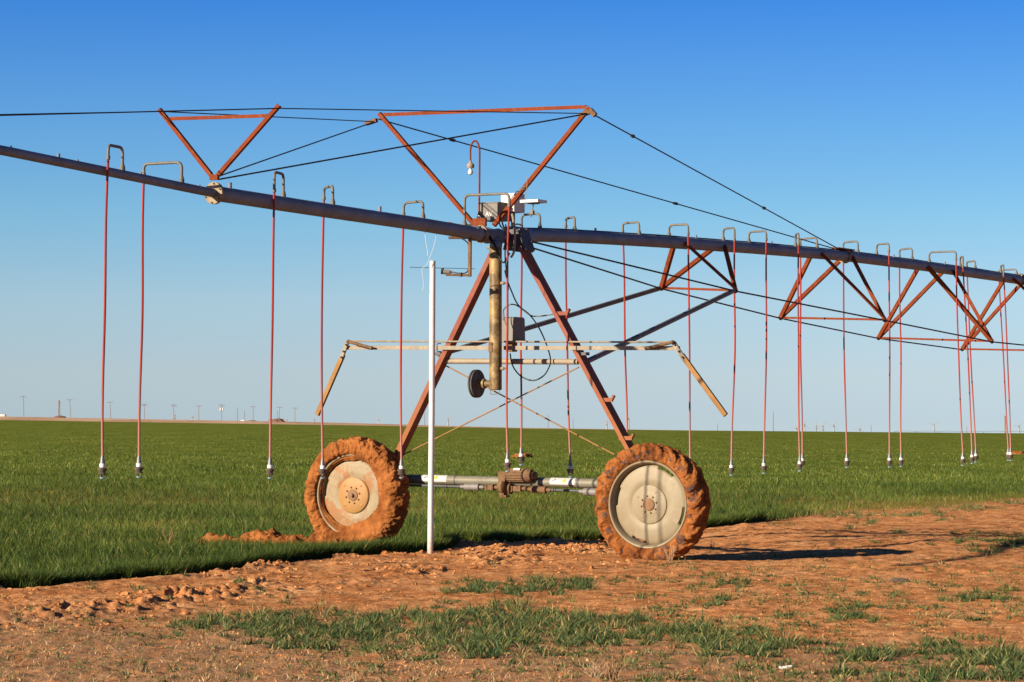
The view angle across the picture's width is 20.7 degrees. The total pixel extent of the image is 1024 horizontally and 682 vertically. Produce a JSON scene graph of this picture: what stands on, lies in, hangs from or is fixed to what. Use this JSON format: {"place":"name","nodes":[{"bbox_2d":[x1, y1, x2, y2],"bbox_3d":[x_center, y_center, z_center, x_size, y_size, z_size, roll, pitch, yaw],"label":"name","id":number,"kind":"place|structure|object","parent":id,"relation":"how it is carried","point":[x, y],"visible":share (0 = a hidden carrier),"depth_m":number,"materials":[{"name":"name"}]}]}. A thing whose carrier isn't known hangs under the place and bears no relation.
{"place":"outdoors","nodes":[
{"label":"outdoors","id":0,"kind":"place"},
{"bbox_2d":[0,416,1023,681],"bbox_3d":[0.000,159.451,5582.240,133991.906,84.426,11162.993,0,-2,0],"label":"ground","id":1,"kind":"structure","parent":0,"point":[734,546],"depth_m":32.60,"materials":[{"name":"red soil"}]},
{"bbox_2d":[58,400,59,415],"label":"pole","id":2,"kind":"object","parent":1,"relation":"on","point":[58,407],"visible":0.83,"depth_m":1149.56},
{"bbox_2d":[160,521,179,544],"bbox_3d":[-4.667,2.610,38.089,0.390,0.386,0.133,2,-2,-42],"label":"dry weed","id":3,"kind":"object","parent":1,"relation":"on","point":[169,534],"visible":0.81,"depth_m":38.10,"materials":[{"name":"beige plant"}]},
{"bbox_2d":[197,527,353,544],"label":"mud berm","id":4,"kind":"structure","parent":1,"relation":"on","point":[271,533],"depth_m":38.24,"materials":[{"name":"brown soil"}]},
{"bbox_2d":[272,418,285,421],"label":"brush mound","id":5,"kind":"object","parent":1,"relation":"on","point":[278,420],"visible":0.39,"depth_m":898.59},
{"bbox_2d":[342,673,362,681],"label":"dry weed","id":6,"kind":"object","parent":1,"relation":"on","point":[356,678],"visible":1,"depth_m":17.83,"materials":[{"name":"beige plant"}]},
{"bbox_2d":[427,261,435,553],"bbox_3d":[-1.026,0.911,35.636,0.105,3.869,0.076,0,-2,0],"label":"marker pole","id":7,"kind":"object","parent":1,"relation":"on","point":[431,410],"visible":0.94,"depth_m":35.61,"materials":[{"name":"white plastic"}]},
{"bbox_2d":[0,566,1022,681],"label":"dry stubble","id":8,"kind":"object","parent":1,"relation":"on","point":[63,662],"visible":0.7,"depth_m":19.50,"materials":[{"name":"beige plant"}]},
{"bbox_2d":[0,103,1023,559],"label":"pivot irrigator","id":9,"kind":"object","parent":1,"relation":"on","point":[360,491],"visible":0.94,"depth_m":36.77,"materials":[{"name":"metal"}]},
{"bbox_2d":[97,144,124,478],"bbox_3d":[-4.248,-0.317,29.819,0.115,3.562,0.458,-1,-2,27],"label":"sprinkler drop","id":10,"kind":"object","parent":9,"relation":"attached to","point":[102,470],"visible":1,"depth_m":29.64,"materials":[{"name":"red rubber"}]},
{"bbox_2d":[134,161,183,477],"bbox_3d":[-3.913,-0.239,31.015,0.606,3.511,0.105,-1,-2,25],"label":"sprinkler drop","id":11,"kind":"object","parent":9,"relation":"attached to","point":[138,468],"visible":0.96,"depth_m":31.08,"materials":[{"name":"red rubber"}]},
{"bbox_2d":[265,171,285,478],"bbox_3d":[-2.718,-0.188,32.438,0.112,3.563,0.453,-1,-2,22],"label":"sprinkler drop","id":12,"kind":"object","parent":9,"relation":"attached to","point":[269,470],"visible":1,"depth_m":32.27,"materials":[{"name":"red metal"}]},
{"bbox_2d":[318,185,334,478],"bbox_3d":[-2.214,-0.107,33.711,0.105,3.538,0.445,1,-2,-26],"label":"sprinkler drop","id":13,"kind":"object","parent":9,"relation":"attached to","point":[322,470],"visible":0.98,"depth_m":33.84,"materials":[{"name":"red metal"}]},
{"bbox_2d":[397,200,424,478],"bbox_3d":[-1.278,-0.019,35.432,0.105,3.521,0.459,2,-3,-45],"label":"sprinkler drop","id":14,"kind":"object","parent":9,"relation":"attached to","point":[401,470],"visible":0.97,"depth_m":35.53,"materials":[{"name":"red metal"}]},
{"bbox_2d":[410,236,473,276],"bbox_3d":[-0.903,-1.094,36.302,0.850,0.520,0.100,0,-2,0],"label":"sensor arm","id":15,"kind":"object","parent":9,"relation":"attached to","point":[460,274],"visible":1,"depth_m":36.28},
{"bbox_2d":[467,140,480,217],"bbox_3d":[-0.495,-2.136,37.128,0.221,1.071,0.129,-1,-2,32],"label":"security lamp","id":16,"kind":"object","parent":9,"relation":"attached to","point":[470,165],"visible":0.98,"depth_m":37.14,"materials":[{"name":"grey metal"}]},
{"bbox_2d":[462,192,511,471],"bbox_3d":[-0.331,-0.114,36.008,0.731,3.591,0.105,-1,-2,29],"label":"sprinkler drop","id":17,"kind":"object","parent":9,"relation":"hanging from","point":[507,464],"visible":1,"depth_m":35.85,"materials":[{"name":"red metal"}]},
{"bbox_2d":[485,216,493,220],"bbox_3d":[-0.295,-1.617,36.977,0.084,0.056,0.098,-1,-2,30],"label":"junction box","id":18,"kind":"object","parent":9,"relation":"attached to","point":[490,218],"visible":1,"depth_m":36.94,"materials":[{"name":"grey paint"}]},
{"bbox_2d":[480,202,510,221],"bbox_3d":[-0.227,-1.718,37.276,0.312,0.240,0.372,-1,-2,30],"label":"control box","id":19,"kind":"object","parent":9,"relation":"attached to","point":[494,209],"visible":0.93,"depth_m":37.12,"materials":[{"name":"grey paint"}]},
{"bbox_2d":[480,203,497,218],"bbox_3d":[-0.315,-1.717,37.124,0.288,0.214,0.020,-1,-2,30],"label":"door","id":20,"kind":"structure","parent":19,"relation":"in","point":[489,209],"depth_m":37.10,"materials":[{"name":"grey paint"}]},
{"bbox_2d":[501,193,524,224],"bbox_3d":[0.014,-1.685,37.351,0.219,0.558,0.276,-1,-2,30],"label":"white enclosure","id":21,"kind":"object","parent":9,"relation":"attached to","point":[518,207],"visible":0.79,"depth_m":37.28,"materials":[{"name":"metal"}]},
{"bbox_2d":[501,193,514,210],"bbox_3d":[-0.055,-1.842,37.245,0.202,0.234,0.016,-1,-2,30],"label":"door","id":22,"kind":"structure","parent":21,"relation":"in","point":[504,198],"depth_m":37.24,"materials":[{"name":"white metal"}]},
{"bbox_2d":[502,317,525,351],"bbox_3d":[0.018,-0.087,37.192,0.190,0.458,0.370,-1,-2,30],"label":"tower box","id":23,"kind":"object","parent":9,"relation":"attached to","point":[516,328],"visible":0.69,"depth_m":37.09,"materials":[{"name":"grey paint"}]},
{"bbox_2d":[517,213,541,465],"bbox_3d":[0.246,-0.025,38.046,0.445,3.436,0.105,-2,-3,45],"label":"sprinkler drop","id":24,"kind":"object","parent":9,"relation":"attached to","point":[521,458],"visible":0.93,"depth_m":38.15,"materials":[{"name":"red metal"}]},
{"bbox_2d":[520,199,546,216],"bbox_3d":[0.284,-1.749,36.973,0.270,0.229,0.250,-1,-2,30],"label":"solar panel","id":25,"kind":"object","parent":9,"relation":"attached to","point":[533,202],"visible":0.99,"depth_m":36.91,"materials":[{"name":"white plastic"}]},
{"bbox_2d":[564,216,576,477],"bbox_3d":[0.849,0.083,38.938,0.133,3.634,0.424,1,-2,-18],"label":"sprinkler drop","id":26,"kind":"object","parent":9,"relation":"attached to","point":[570,469],"visible":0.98,"depth_m":39.05,"materials":[{"name":"red metal"}]},
{"bbox_2d":[621,221,640,432],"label":"sprinkler drop","id":27,"kind":"object","parent":9,"relation":"attached to","point":[633,222],"visible":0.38,"depth_m":40.71,"materials":[{"name":"red metal"}]},
{"bbox_2d":[667,223,690,458],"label":"sprinkler drop","id":28,"kind":"object","parent":9,"relation":"attached to","point":[681,224],"visible":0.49,"depth_m":41.02,"materials":[{"name":"red metal"}]},
{"bbox_2d":[721,227,735,475],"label":"sprinkler drop","id":29,"kind":"object","parent":9,"relation":"hanging from","point":[731,468],"visible":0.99,"depth_m":42.49,"materials":[{"name":"red metal"}]},
{"bbox_2d":[747,230,767,473],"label":"sprinkler drop","id":30,"kind":"object","parent":9,"relation":"attached to","point":[763,467],"visible":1,"depth_m":43.37,"materials":[{"name":"red metal"}]},
{"bbox_2d":[794,233,802,471],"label":"sprinkler drop","id":31,"kind":"object","parent":9,"relation":"attached to","point":[799,464],"visible":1,"depth_m":44.81,"materials":[{"name":"red metal"}]},
{"bbox_2d":[800,237,818,467],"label":"sprinkler drop","id":32,"kind":"object","parent":9,"relation":"attached to","point":[802,454],"visible":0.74,"depth_m":46.16,"materials":[{"name":"red metal"}]},
{"bbox_2d":[842,240,859,467],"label":"sprinkler drop","id":33,"kind":"object","parent":9,"relation":"hanging from","point":[846,461],"visible":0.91,"depth_m":47.67,"materials":[{"name":"red metal"}]},
{"bbox_2d":[875,243,891,467],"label":"sprinkler drop","id":34,"kind":"object","parent":9,"relation":"attached to","point":[889,461],"visible":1,"depth_m":47.79,"materials":[{"name":"red metal"}]},
{"bbox_2d":[898,248,913,466],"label":"sprinkler drop","id":35,"kind":"object","parent":9,"relation":"attached to","point":[900,460],"visible":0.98,"depth_m":49.80,"materials":[{"name":"red metal"}]},
{"bbox_2d":[928,250,965,465],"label":"sprinkler drop","id":36,"kind":"object","parent":9,"relation":"attached to","point":[962,459],"visible":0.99,"depth_m":49.86,"materials":[{"name":"red metal"}]},
{"bbox_2d":[959,256,974,463],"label":"sprinkler drop","id":37,"kind":"object","parent":9,"relation":"attached to","point":[972,457],"visible":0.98,"depth_m":51.18,"materials":[{"name":"red metal"}]},
{"bbox_2d":[966,260,978,461],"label":"sprinkler drop","id":38,"kind":"object","parent":9,"relation":"attached to","point":[975,452],"visible":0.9,"depth_m":52.55,"materials":[{"name":"red metal"}]},
{"bbox_2d":[999,264,1012,460],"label":"sprinkler drop","id":39,"kind":"object","parent":9,"relation":"attached to","point":[1010,455],"visible":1,"depth_m":53.05,"materials":[{"name":"red metal"}]},
{"bbox_2d":[998,269,1017,460],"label":"sprinkler drop","id":40,"kind":"object","parent":9,"relation":"attached to","point":[1016,272],"visible":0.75,"depth_m":54.40,"materials":[{"name":"red metal"}]},
{"bbox_2d":[0,524,1023,681],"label":"dirt clods","id":41,"kind":"object","parent":1,"relation":"on","point":[262,578],"visible":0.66,"depth_m":26.76,"materials":[{"name":"red soil"}]},
{"bbox_2d":[511,453,532,456],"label":"soil heap","id":42,"kind":"object","parent":1,"relation":"on","point":[525,455],"visible":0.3,"depth_m":141.89,"materials":[{"name":"orange soil"}]},
{"bbox_2d":[579,658,606,677],"bbox_3d":[0.528,2.153,18.402,0.192,0.136,0.216,0,-2,0],"label":"dry weed","id":43,"kind":"object","parent":1,"relation":"on","point":[592,671],"visible":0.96,"depth_m":18.39,"materials":[{"name":"beige plant"}]},
{"bbox_2d":[602,655,625,680],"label":"dry weed","id":44,"kind":"object","parent":1,"relation":"on","point":[611,674],"visible":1,"depth_m":18.15,"materials":[{"name":"beige plant"}]},
{"bbox_2d":[662,542,677,562],"bbox_3d":[1.980,2.595,34.547,0.199,0.298,0.262,-1,-2,33],"label":"dry weed","id":45,"kind":"object","parent":1,"relation":"on","point":[672,555],"visible":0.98,"depth_m":34.53,"materials":[{"name":"beige plant"}]},
{"bbox_2d":[670,668,688,679],"bbox_3d":[1.101,2.179,18.288,0.133,0.093,0.174,0,-2,0],"label":"dry weed","id":46,"kind":"object","parent":1,"relation":"on","point":[680,675],"visible":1,"depth_m":18.28,"materials":[{"name":"beige plant"}]},
{"bbox_2d":[779,665,791,669],"bbox_3d":[1.894,2.261,19.394,0.093,0.032,0.025,0,-2,0],"label":"bleached bone","id":47,"kind":"object","parent":1,"relation":"on","point":[784,667],"visible":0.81,"depth_m":19.39,"materials":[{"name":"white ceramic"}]},
{"bbox_2d":[889,578,909,581],"bbox_3d":[4.267,2.636,30.802,0.230,0.054,0.093,0,-2,0],"label":"flat stone","id":48,"kind":"object","parent":1,"relation":"on","point":[900,579],"visible":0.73,"depth_m":30.77,"materials":[{"name":"grey stone"}]},
{"bbox_2d":[894,431,1023,432],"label":"distant irrigator","id":49,"kind":"object","parent":1,"relation":"on","point":[964,431],"visible":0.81,"depth_m":1499.14,"materials":[{"name":"metal"}]},
{"bbox_2d":[1004,416,1005,432],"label":"post","id":50,"kind":"object","parent":1,"relation":"on","point":[1005,424],"visible":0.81,"depth_m":1149.39,"materials":[{"name":"white"}]},
{"bbox_2d":[1012,450,1023,453],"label":"soil heap","id":51,"kind":"object","parent":1,"relation":"on","point":[1019,452],"visible":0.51,"depth_m":173.33,"materials":[{"name":"orange soil"}]},
{"bbox_2d":[0,430,1023,588],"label":"wheat grass","id":52,"kind":"structure","parent":0,"point":[23,564],"depth_m":51.47,"materials":[{"name":"green plant"}]},
{"bbox_2d":[0,498,1023,681],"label":"verge grass","id":53,"kind":"structure","parent":0,"point":[1001,659],"depth_m":22.24,"materials":[{"name":"green plant"}]},
{"bbox_2d":[0,0,1023,432],"label":"sky","id":54,"kind":"structure","parent":0,"point":[898,123],"materials":[{"name":"blue"}]}
]}

